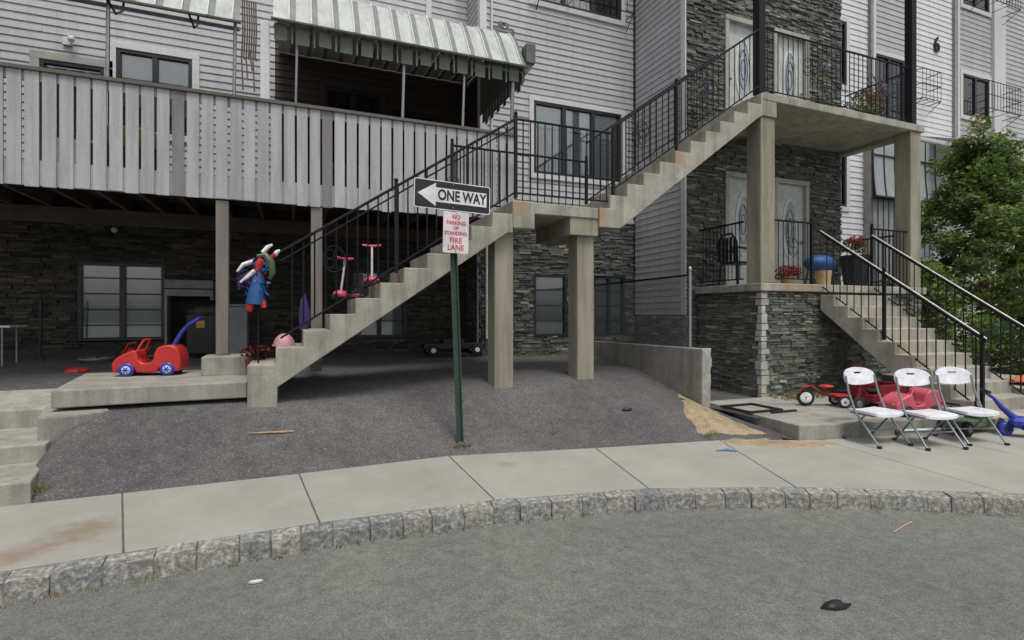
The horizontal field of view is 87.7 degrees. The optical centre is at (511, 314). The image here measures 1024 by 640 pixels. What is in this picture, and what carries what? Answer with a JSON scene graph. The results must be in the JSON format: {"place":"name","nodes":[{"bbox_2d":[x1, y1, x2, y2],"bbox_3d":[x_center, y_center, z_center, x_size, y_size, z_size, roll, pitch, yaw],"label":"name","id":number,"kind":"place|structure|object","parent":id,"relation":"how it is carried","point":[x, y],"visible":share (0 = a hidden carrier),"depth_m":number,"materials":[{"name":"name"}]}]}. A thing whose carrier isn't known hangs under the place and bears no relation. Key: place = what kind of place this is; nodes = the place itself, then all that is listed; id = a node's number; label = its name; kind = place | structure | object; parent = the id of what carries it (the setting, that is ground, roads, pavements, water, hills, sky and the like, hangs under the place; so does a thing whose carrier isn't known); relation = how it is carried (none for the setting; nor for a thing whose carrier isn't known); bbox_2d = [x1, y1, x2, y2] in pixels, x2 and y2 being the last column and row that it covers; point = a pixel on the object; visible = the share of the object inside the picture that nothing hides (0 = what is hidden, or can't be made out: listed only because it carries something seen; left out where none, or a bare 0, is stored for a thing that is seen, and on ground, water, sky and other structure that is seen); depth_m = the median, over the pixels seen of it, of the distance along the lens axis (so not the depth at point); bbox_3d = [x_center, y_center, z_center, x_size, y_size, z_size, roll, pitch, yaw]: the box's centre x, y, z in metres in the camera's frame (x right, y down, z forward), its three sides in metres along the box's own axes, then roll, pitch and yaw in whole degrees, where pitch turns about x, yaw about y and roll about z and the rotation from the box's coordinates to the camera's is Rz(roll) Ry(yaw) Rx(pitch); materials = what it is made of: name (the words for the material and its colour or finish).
{"place":"outdoors","nodes":[
{"label":"outdoors","id":0,"kind":"place"},
{"bbox_2d":[77,341,153,360],"bbox_3d":[-5.740,0.510,7.753,0.928,0.272,0.727,0,0,-22],"label":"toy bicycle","id":1,"kind":"object","parent":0,"point":[107,356],"visible":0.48,"depth_m":7.60,"materials":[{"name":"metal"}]},
{"bbox_2d":[91,124,156,170],"bbox_3d":[-4.811,-1.966,6.593,0.800,0.668,0.350,0,0,-22],"label":"play kitchen","id":2,"kind":"object","parent":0,"point":[124,149],"visible":0.11,"depth_m":6.48,"materials":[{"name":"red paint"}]},
{"bbox_2d":[0,348,782,502],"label":"driveway","id":3,"kind":"structure","parent":0,"point":[387,385],"depth_m":6.11,"materials":[{"name":"grey asphalt"}]},
{"bbox_2d":[0,325,26,365],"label":"folding table","id":4,"kind":"object","parent":3,"relation":"on","point":[6,326],"visible":1,"depth_m":7.14,"materials":[{"name":"white plastic"}]},
{"bbox_2d":[0,389,53,506],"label":"concrete steps","id":5,"kind":"structure","parent":3,"relation":"on","point":[23,449],"depth_m":4.83,"materials":[{"name":"grey concrete"}]},
{"bbox_2d":[35,298,44,358],"bbox_3d":[-6.666,0.195,7.534,0.100,0.850,0.035,0,0,-22],"label":"umbrella stand","id":6,"kind":"object","parent":3,"relation":"on","point":[40,356],"visible":1,"depth_m":7.52,"materials":[{"name":"black plastic"}]},
{"bbox_2d":[38,405,108,441],"bbox_3d":[-4.401,1.123,5.386,0.532,0.355,0.851,0,0,-38],"label":"concrete haunch","id":7,"kind":"object","parent":3,"relation":"on","point":[54,424],"visible":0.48,"depth_m":5.04,"materials":[{"name":"grey concrete"}]},
{"bbox_2d":[64,367,89,371],"bbox_3d":[-5.765,0.733,7.082,0.298,0.075,0.183,0,0,-4],"label":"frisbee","id":8,"kind":"object","parent":3,"relation":"on","point":[76,369],"visible":0.98,"depth_m":7.02,"materials":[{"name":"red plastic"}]},
{"bbox_2d":[51,370,246,408],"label":"concrete slab","id":9,"kind":"structure","parent":3,"relation":"on","point":[97,389],"depth_m":5.62,"materials":[{"name":"grey concrete"}]},
{"bbox_2d":[112,317,203,376],"bbox_3d":[-4.327,0.380,6.557,0.921,0.716,0.407,0,0,-14],"label":"toy push car","id":10,"kind":"object","parent":9,"relation":"on","point":[170,359],"visible":1,"depth_m":6.42,"materials":[{"name":"red plastic"}]},
{"bbox_2d":[0,0,514,375],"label":"timber deck","id":11,"kind":"structure","parent":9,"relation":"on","point":[82,190],"depth_m":6.78,"materials":[{"name":"grey wood"}]},
{"bbox_2d":[66,0,240,31],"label":"metal awning","id":12,"kind":"object","parent":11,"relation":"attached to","point":[225,10],"visible":1,"depth_m":6.46,"materials":[{"name":"metal"}]},
{"bbox_2d":[239,344,275,369],"bbox_3d":[-3.125,0.547,6.554,0.442,0.377,0.315,0,0,-22],"label":"potted plant","id":13,"kind":"object","parent":9,"relation":"on","point":[268,351],"visible":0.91,"depth_m":6.51,"materials":[{"name":"red plant"}]},
{"bbox_2d":[163,280,215,346],"bbox_3d":[-5.280,0.010,8.767,0.700,1.140,0.370,0,0,-22],"label":"cabinet","id":14,"kind":"object","parent":3,"relation":"on","point":[180,296],"visible":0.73,"depth_m":8.71,"materials":[{"name":"grey metal"}]},
{"bbox_2d":[186,299,215,355],"bbox_3d":[-4.751,0.190,8.319,0.566,0.860,0.428,0,0,-22],"label":"barbecue","id":15,"kind":"object","parent":3,"relation":"on","point":[201,337],"visible":0.58,"depth_m":8.12,"materials":[{"name":"black metal"}]},
{"bbox_2d":[230,304,248,353],"bbox_3d":[-4.004,0.290,7.815,0.280,0.880,0.340,0,0,-22],"label":"utility box","id":16,"kind":"object","parent":3,"relation":"on","point":[239,327],"visible":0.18,"depth_m":7.68,"materials":[{"name":"grey paint"}]},
{"bbox_2d":[248,430,292,433],"bbox_3d":[-2.461,1.208,5.451,0.422,0.035,0.032,0,0,-24],"label":"stick","id":17,"kind":"object","parent":3,"relation":"on","point":[289,431],"visible":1,"depth_m":5.45,"materials":[{"name":"brown wood"}]},
{"bbox_2d":[32,349,831,493],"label":"weeds","id":18,"kind":"object","parent":3,"relation":"on","point":[42,487],"visible":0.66,"depth_m":7.78,"materials":[{"name":"green plant"}]},
{"bbox_2d":[414,177,489,443],"bbox_3d":[-0.655,0.053,5.859,0.885,3.015,0.106,0,0,-24],"label":"sign post","id":19,"kind":"object","parent":3,"relation":"on","point":[452,198],"visible":1,"depth_m":5.87,"materials":[{"name":"metal"}]},
{"bbox_2d":[421,326,484,355],"bbox_3d":[-1.083,0.467,9.802,1.166,0.546,0.420,0,0,-22],"label":"toy kart","id":20,"kind":"object","parent":3,"relation":"on","point":[432,349],"visible":0.98,"depth_m":9.65,"materials":[{"name":"black plastic"}]},
{"bbox_2d":[247,29,762,407],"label":"concrete staircase","id":21,"kind":"structure","parent":3,"relation":"on","point":[619,205],"depth_m":7.14,"materials":[{"name":"beige concrete"}]},
{"bbox_2d":[236,244,279,362],"bbox_3d":[-2.878,-0.035,6.056,0.464,1.550,0.199,0,0,-22],"label":"garden ornament","id":22,"kind":"object","parent":21,"relation":"attached to","point":[257,291],"visible":1,"depth_m":6.01,"materials":[{"name":"multicoloured metal"}]},
{"bbox_2d":[272,333,295,346],"bbox_3d":[-2.691,0.296,6.300,0.235,0.152,0.235,0,0,34],"label":"helmet","id":23,"kind":"object","parent":21,"relation":"on","point":[288,340],"visible":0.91,"depth_m":6.22,"materials":[{"name":"pink plastic"}]},
{"bbox_2d":[299,294,310,328],"bbox_3d":[-2.570,-0.039,6.620,0.143,0.444,0.146,0,0,-22],"label":"umbrella","id":24,"kind":"object","parent":21,"relation":"on","point":[307,314],"visible":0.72,"depth_m":6.57,"materials":[{"name":"purple fabric"}]},
{"bbox_2d":[331,256,362,299],"bbox_3d":[-2.064,-0.463,6.755,0.540,0.551,0.244,0,0,38],"label":"kick scooter","id":25,"kind":"object","parent":21,"relation":"on","point":[341,292],"visible":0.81,"depth_m":6.80,"materials":[{"name":"pink plastic"}]},
{"bbox_2d":[362,244,381,284],"bbox_3d":[-1.810,-0.648,6.796,0.244,0.551,0.540,0,0,-7],"label":"kick scooter","id":26,"kind":"object","parent":21,"relation":"on","point":[371,277],"visible":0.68,"depth_m":6.97,"materials":[{"name":"pink plastic"}]},
{"bbox_2d":[694,75,710,100],"bbox_3d":[2.881,-3.443,8.098,0.342,0.386,0.161,0,0,-22],"label":"flower bunch","id":27,"kind":"object","parent":21,"relation":"attached to","point":[703,84],"visible":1,"depth_m":8.09,"materials":[{"name":"purple plant"}]},
{"bbox_2d":[678,393,765,434],"bbox_3d":[2.439,1.335,7.190,0.902,0.302,1.726,0,0,-22],"label":"dirt patch","id":28,"kind":"object","parent":3,"relation":"on","point":[717,422],"visible":0.99,"depth_m":6.80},
{"bbox_2d":[0,508,1023,639],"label":"road","id":29,"kind":"structure","parent":0,"point":[722,574],"depth_m":3.30,"materials":[{"name":"grey asphalt"}]},
{"bbox_2d":[248,579,262,583],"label":"litter","id":30,"kind":"object","parent":29,"relation":"on","point":[255,581],"visible":1,"depth_m":3.35,"materials":[{"name":"white paper"}]},
{"bbox_2d":[0,493,983,602],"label":"kerb mortar","id":31,"kind":"object","parent":29,"relation":"on","point":[149,562],"visible":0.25,"depth_m":3.70,"materials":[{"name":"grey concrete"}]},
{"bbox_2d":[0,507,1013,609],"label":"kerb weeds","id":32,"kind":"object","parent":29,"relation":"on","point":[279,557],"visible":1,"depth_m":3.95,"materials":[{"name":"green plant"}]},
{"bbox_2d":[0,487,1023,604],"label":"kerb","id":33,"kind":"structure","parent":29,"relation":"on","point":[30,584],"depth_m":4.20,"materials":[{"name":"stone"}]},
{"bbox_2d":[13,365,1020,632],"bbox_3d":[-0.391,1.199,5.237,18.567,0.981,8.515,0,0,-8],"label":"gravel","id":34,"kind":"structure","parent":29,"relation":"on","point":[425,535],"depth_m":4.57,"materials":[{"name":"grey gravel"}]},
{"bbox_2d":[821,599,850,610],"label":"litter","id":35,"kind":"object","parent":29,"relation":"on","point":[835,605],"visible":1,"depth_m":3.06,"materials":[{"name":"black plastic"}]},
{"bbox_2d":[893,521,911,532],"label":"litter","id":36,"kind":"object","parent":29,"relation":"on","point":[902,526],"visible":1,"depth_m":4.22,"materials":[{"name":"pink plastic"}]},
{"bbox_2d":[0,430,1023,572],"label":"sidewalk","id":37,"kind":"structure","parent":0,"point":[40,534],"depth_m":4.82,"materials":[{"name":"concrete"}]},
{"bbox_2d":[716,448,736,451],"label":"litter","id":38,"kind":"object","parent":37,"relation":"on","point":[727,449],"visible":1,"depth_m":5.90,"materials":[{"name":"blue plastic"}]},
{"bbox_2d":[720,438,837,447],"bbox_3d":[3.138,1.500,6.215,1.439,0.040,0.384,0,0,12],"label":"dirt patch","id":39,"kind":"object","parent":37,"relation":"on","point":[766,442],"visible":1,"depth_m":6.20,"materials":[{"name":"brown soil"}]},
{"bbox_2d":[695,0,1023,432],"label":"stone porch","id":40,"kind":"object","parent":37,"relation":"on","point":[761,333],"visible":0.87,"depth_m":8.93,"materials":[{"name":"grey stone"}]},
{"bbox_2d":[717,233,746,285],"bbox_3d":[3.990,-0.968,9.472,0.510,0.920,0.500,0,0,-22],"label":"garden chair","id":41,"kind":"object","parent":40,"relation":"on","point":[732,263],"visible":0.63,"depth_m":9.33,"materials":[{"name":"black plastic"}]},
{"bbox_2d":[775,265,801,283],"bbox_3d":[4.798,-0.692,9.237,0.607,0.361,0.344,0,0,-22],"label":"potted plant","id":42,"kind":"object","parent":40,"relation":"on","point":[788,281],"visible":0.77,"depth_m":9.17,"materials":[{"name":"red plant"}]},
{"bbox_2d":[803,255,835,284],"bbox_3d":[5.873,-0.825,10.190,0.643,0.631,0.475,0,0,-22],"label":"kettle grill","id":43,"kind":"object","parent":40,"relation":"on","point":[819,262],"visible":0.64,"depth_m":10.01,"materials":[{"name":"blue metal"}]},
{"bbox_2d":[815,59,828,80],"bbox_3d":[5.292,-4.185,9.110,0.305,0.339,0.149,0,0,-22],"label":"flower bunch","id":44,"kind":"object","parent":40,"relation":"attached to","point":[821,68],"visible":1,"depth_m":9.09,"materials":[{"name":"purple plant"}]},
{"bbox_2d":[815,270,831,284],"bbox_3d":[5.472,-0.641,9.377,0.260,0.258,0.253,0,0,-22],"label":"planter","id":45,"kind":"object","parent":40,"relation":"on","point":[820,277],"visible":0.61,"depth_m":9.28,"materials":[{"name":"beige ceramic"}]},
{"bbox_2d":[830,101,871,114],"bbox_3d":[6.226,-3.749,9.850,1.007,0.334,0.215,0,0,-22],"label":"planter box","id":46,"kind":"object","parent":40,"relation":"on","point":[847,103],"visible":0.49,"depth_m":9.81,"materials":[{"name":"green plant"}]},
{"bbox_2d":[839,234,869,285],"bbox_3d":[6.635,-1.023,10.375,0.670,1.022,0.555,0,0,-22],"label":"potted plant","id":47,"kind":"object","parent":40,"relation":"on","point":[854,242],"visible":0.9,"depth_m":10.24,"materials":[{"name":"black plant"}]},
{"bbox_2d":[851,89,886,116],"bbox_3d":[6.879,-3.950,10.266,0.764,0.736,0.472,0,0,-22],"label":"potted plant","id":48,"kind":"object","parent":40,"relation":"on","point":[869,101],"visible":0.56,"depth_m":10.20,"materials":[{"name":"green plant"}]},
{"bbox_2d":[876,79,888,99],"bbox_3d":[6.730,-4.101,9.703,0.360,0.384,0.152,0,0,-22],"label":"flower bunch","id":49,"kind":"object","parent":40,"relation":"attached to","point":[882,91],"visible":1,"depth_m":9.69,"materials":[{"name":"purple plant"}]},
{"bbox_2d":[843,367,912,448],"bbox_3d":[4.290,1.075,6.303,0.496,0.865,0.532,0,0,-16],"label":"folding chair","id":50,"kind":"object","parent":37,"relation":"on","point":[864,376],"visible":1,"depth_m":6.40,"materials":[{"name":"white plastic"}]},
{"bbox_2d":[895,428,957,434],"bbox_3d":[5.197,1.454,6.675,0.869,0.081,0.104,0,0,-9],"label":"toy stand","id":51,"kind":"object","parent":37,"relation":"on","point":[924,429],"visible":0.5,"depth_m":6.63,"materials":[{"name":"white plastic"}]},
{"bbox_2d":[892,368,968,450],"bbox_3d":[4.830,1.081,6.200,0.496,0.865,0.532,0,0,-6],"label":"folding chair","id":52,"kind":"object","parent":37,"relation":"on","point":[918,377],"visible":0.97,"depth_m":6.31,"materials":[{"name":"white plastic"}]},
{"bbox_2d":[936,402,1004,436],"bbox_3d":[5.869,1.306,6.827,0.867,0.399,0.346,0,0,-22],"label":"ride on toy","id":53,"kind":"object","parent":37,"relation":"on","point":[967,422],"visible":0.5,"depth_m":6.70,"materials":[{"name":"green plastic"}]},
{"bbox_2d":[933,367,1009,445],"bbox_3d":[5.482,1.083,6.402,0.496,0.865,0.532,0,0,-4],"label":"folding chair","id":54,"kind":"object","parent":37,"relation":"on","point":[957,376],"visible":0.96,"depth_m":6.52,"materials":[{"name":"white plastic"}]},
{"bbox_2d":[980,388,1023,435],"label":"kick scooter","id":55,"kind":"object","parent":37,"relation":"on","point":[1010,425],"visible":1,"depth_m":6.62,"materials":[{"name":"blue plastic"}]},
{"bbox_2d":[710,389,793,438],"bbox_3d":[3.209,1.390,8.683,2.632,0.340,4.652,0,0,-8],"label":"asphalt strip","id":56,"kind":"object","parent":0,"point":[718,395],"visible":0.13,"depth_m":7.56,"materials":[{"name":"grey asphalt"}]},
{"bbox_2d":[594,341,711,407],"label":"retaining wall","id":57,"kind":"structure","parent":56,"relation":"on","point":[684,371],"depth_m":8.32,"materials":[{"name":"concrete"}]},
{"bbox_2d":[594,266,691,347],"bbox_3d":[2.156,-0.114,9.319,0.065,1.231,2.831,0,0,-22],"label":"chain link fence","id":58,"kind":"object","parent":57,"relation":"on","point":[689,304],"visible":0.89,"depth_m":8.95,"materials":[{"name":"metal"}]},
{"bbox_2d":[710,394,963,440],"bbox_3d":[4.362,1.460,7.511,2.628,0.280,2.250,0,0,-22],"label":"concrete pad","id":59,"kind":"object","parent":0,"point":[822,418],"visible":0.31,"depth_m":6.77,"materials":[{"name":"grey concrete"}]},
{"bbox_2d":[720,403,796,413],"bbox_3d":[3.423,1.304,7.429,0.730,0.028,0.650,0,0,-22],"label":"folded black frame","id":60,"kind":"object","parent":59,"relation":"on","point":[772,410],"visible":1,"depth_m":7.30,"materials":[{"name":"black plastic"}]},
{"bbox_2d":[797,373,851,407],"bbox_3d":[4.486,1.095,7.702,0.698,0.451,0.367,0,0,8],"label":"tricycle","id":61,"kind":"object","parent":59,"relation":"on","point":[805,396],"visible":1,"depth_m":7.70,"materials":[{"name":"red metal"}]},
{"bbox_2d":[853,385,885,407],"bbox_3d":[4.911,1.122,7.396,0.589,0.426,0.356,0,0,-22],"label":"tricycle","id":62,"kind":"object","parent":59,"relation":"on","point":[864,399],"visible":0.69,"depth_m":7.32,"materials":[{"name":"red plastic"}]},
{"bbox_2d":[849,364,906,399],"bbox_3d":[5.198,1.013,7.643,0.722,0.614,0.520,0,0,-22],"label":"toy wagon","id":63,"kind":"object","parent":59,"relation":"on","point":[885,387],"visible":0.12,"depth_m":7.54,"materials":[{"name":"red paint"}]},
{"bbox_2d":[879,385,943,416],"bbox_3d":[5.264,1.116,7.045,0.686,0.414,0.379,0,0,-7],"label":"toy push car","id":64,"kind":"object","parent":59,"relation":"on","point":[916,398],"visible":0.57,"depth_m":6.92,"materials":[{"name":"pink plastic"}]},
{"bbox_2d":[992,363,1019,374],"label":"soil","id":65,"kind":"structure","parent":0,"point":[1002,370],"depth_m":15.29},
{"bbox_2d":[0,0,841,355],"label":"apartment building","id":66,"kind":"structure","parent":65,"relation":"on","point":[602,64],"depth_m":10.21,"materials":[{"name":"grey wood"}]},
{"bbox_2d":[29,49,112,160],"bbox_3d":[-6.918,-2.850,8.412,1.060,2.440,0.105,0,0,-22],"label":"window","id":67,"kind":"structure","parent":66,"relation":"in","point":[37,58],"depth_m":8.32,"materials":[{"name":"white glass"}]},
{"bbox_2d":[77,262,164,340],"bbox_3d":[-6.320,-0.210,8.665,1.180,1.260,0.090,0,0,-22],"label":"window","id":68,"kind":"structure","parent":66,"relation":"in","point":[124,301],"depth_m":8.64,"materials":[{"name":"grey glass"}]},
{"bbox_2d":[108,40,199,143],"bbox_3d":[-5.900,-3.650,8.829,1.280,1.520,0.105,0,0,-22],"label":"window","id":69,"kind":"structure","parent":66,"relation":"in","point":[144,63],"depth_m":8.82,"materials":[{"name":"white glass"}]},
{"bbox_2d":[320,80,385,175],"bbox_3d":[-2.981,-3.475,10.026,1.190,1.630,0.105,0,0,-22],"label":"window","id":70,"kind":"structure","parent":66,"relation":"in","point":[325,86],"depth_m":9.99,"materials":[{"name":"black glass"}]},
{"bbox_2d":[351,270,406,337],"bbox_3d":[-2.545,-0.200,10.213,1.040,1.280,0.090,0,0,-22],"label":"window","id":71,"kind":"structure","parent":66,"relation":"in","point":[389,325],"depth_m":10.23,"materials":[{"name":"grey glass"}]},
{"bbox_2d":[271,0,535,124],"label":"metal awning","id":72,"kind":"object","parent":66,"relation":"attached to","point":[358,33],"visible":1,"depth_m":7.78,"materials":[{"name":"metal"}]},
{"bbox_2d":[387,104,439,190],"bbox_3d":[-1.936,-3.075,10.455,1.030,1.930,0.105,0,0,-22],"label":"window","id":73,"kind":"structure","parent":66,"relation":"in","point":[392,110],"depth_m":10.41,"materials":[{"name":"black glass"}]},
{"bbox_2d":[533,274,566,336],"bbox_3d":[0.752,-0.185,10.635,0.740,1.230,0.090,0,0,-22],"label":"window","id":74,"kind":"structure","parent":66,"relation":"in","point":[547,292],"depth_m":10.66,"materials":[{"name":"grey glass"}]},
{"bbox_2d":[529,94,624,185],"bbox_3d":[1.344,-3.490,10.878,2.220,1.620,0.120,0,0,-22],"label":"window","id":75,"kind":"structure","parent":66,"relation":"in","point":[543,109],"depth_m":10.86,"materials":[{"name":"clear glass"}]},
{"bbox_2d":[529,0,624,26],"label":"window","id":76,"kind":"structure","parent":66,"relation":"in","point":[607,15],"depth_m":10.98,"materials":[{"name":"white glass"}]},
{"bbox_2d":[594,276,624,335],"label":"window","id":77,"kind":"structure","parent":66,"relation":"in","point":[597,279],"depth_m":11.16,"materials":[{"name":"grey glass"}]},
{"bbox_2d":[724,171,746,284],"bbox_3d":[4.536,-1.632,10.447,1.000,2.235,0.130,0,0,-22],"label":"door","id":78,"kind":"structure","parent":66,"relation":"in","point":[735,208],"depth_m":10.39,"materials":[{"name":"white paint"}]},
{"bbox_2d":[724,14,753,108],"bbox_3d":[4.536,-4.672,10.447,1.000,2.175,0.130,0,0,-22],"label":"door","id":79,"kind":"structure","parent":66,"relation":"in","point":[736,28],"depth_m":10.40,"materials":[{"name":"white paint"}]},
{"bbox_2d":[773,27,809,100],"bbox_3d":[5.693,-4.672,10.921,0.980,2.175,0.130,0,0,-22],"label":"door","id":80,"kind":"structure","parent":66,"relation":"in","point":[778,38],"depth_m":10.93,"materials":[{"name":"white paint"}]},
{"bbox_2d":[775,177,809,283],"bbox_3d":[5.693,-1.632,10.921,0.980,2.235,0.130,0,0,-22],"label":"door","id":81,"kind":"structure","parent":66,"relation":"in","point":[791,196],"depth_m":10.95,"materials":[{"name":"white paint"}]},
{"bbox_2d":[840,0,1023,361],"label":"apartment building","id":82,"kind":"structure","parent":65,"relation":"on","point":[970,57],"depth_m":15.19,"materials":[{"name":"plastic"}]},
{"bbox_2d":[840,16,849,90],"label":"window","id":83,"kind":"structure","parent":82,"relation":"in","point":[845,41],"depth_m":13.86,"materials":[{"name":"white glass"}]},
{"bbox_2d":[840,156,849,211],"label":"window","id":84,"kind":"structure","parent":82,"relation":"in","point":[845,184],"depth_m":13.86,"materials":[{"name":"white glass"}]},
{"bbox_2d":[876,49,903,120],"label":"window","id":85,"kind":"structure","parent":82,"relation":"in","point":[880,54],"depth_m":14.69,"materials":[{"name":"white glass"}]},
{"bbox_2d":[960,68,991,124],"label":"window","id":86,"kind":"structure","parent":82,"relation":"in","point":[967,77],"depth_m":16.12,"materials":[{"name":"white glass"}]},
{"bbox_2d":[960,0,991,17],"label":"window","id":87,"kind":"structure","parent":82,"relation":"in","point":[986,11],"depth_m":16.22,"materials":[{"name":"white glass"}]},
{"bbox_2d":[886,256,993,364],"bbox_3d":[8.407,0.276,10.892,2.049,3.011,2.047,0,0,31],"label":"shrub","id":88,"kind":"object","parent":65,"relation":"on","point":[937,269],"visible":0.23,"depth_m":10.52,"materials":[{"name":"green plant"}]},
{"bbox_2d":[869,114,1023,375],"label":"leafy tree","id":89,"kind":"object","parent":65,"relation":"on","point":[984,187],"visible":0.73,"depth_m":11.00,"materials":[{"name":"green plant"}]},
{"bbox_2d":[966,204,1023,373],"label":"leafy tree","id":90,"kind":"object","parent":65,"relation":"on","point":[1020,249],"visible":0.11,"depth_m":13.09,"materials":[{"name":"green plant"}]},
{"bbox_2d":[1005,375,1023,382],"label":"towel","id":91,"kind":"object","parent":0,"point":[1016,379],"visible":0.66,"depth_m":8.02,"materials":[{"name":"orange fabric"}]}
]}

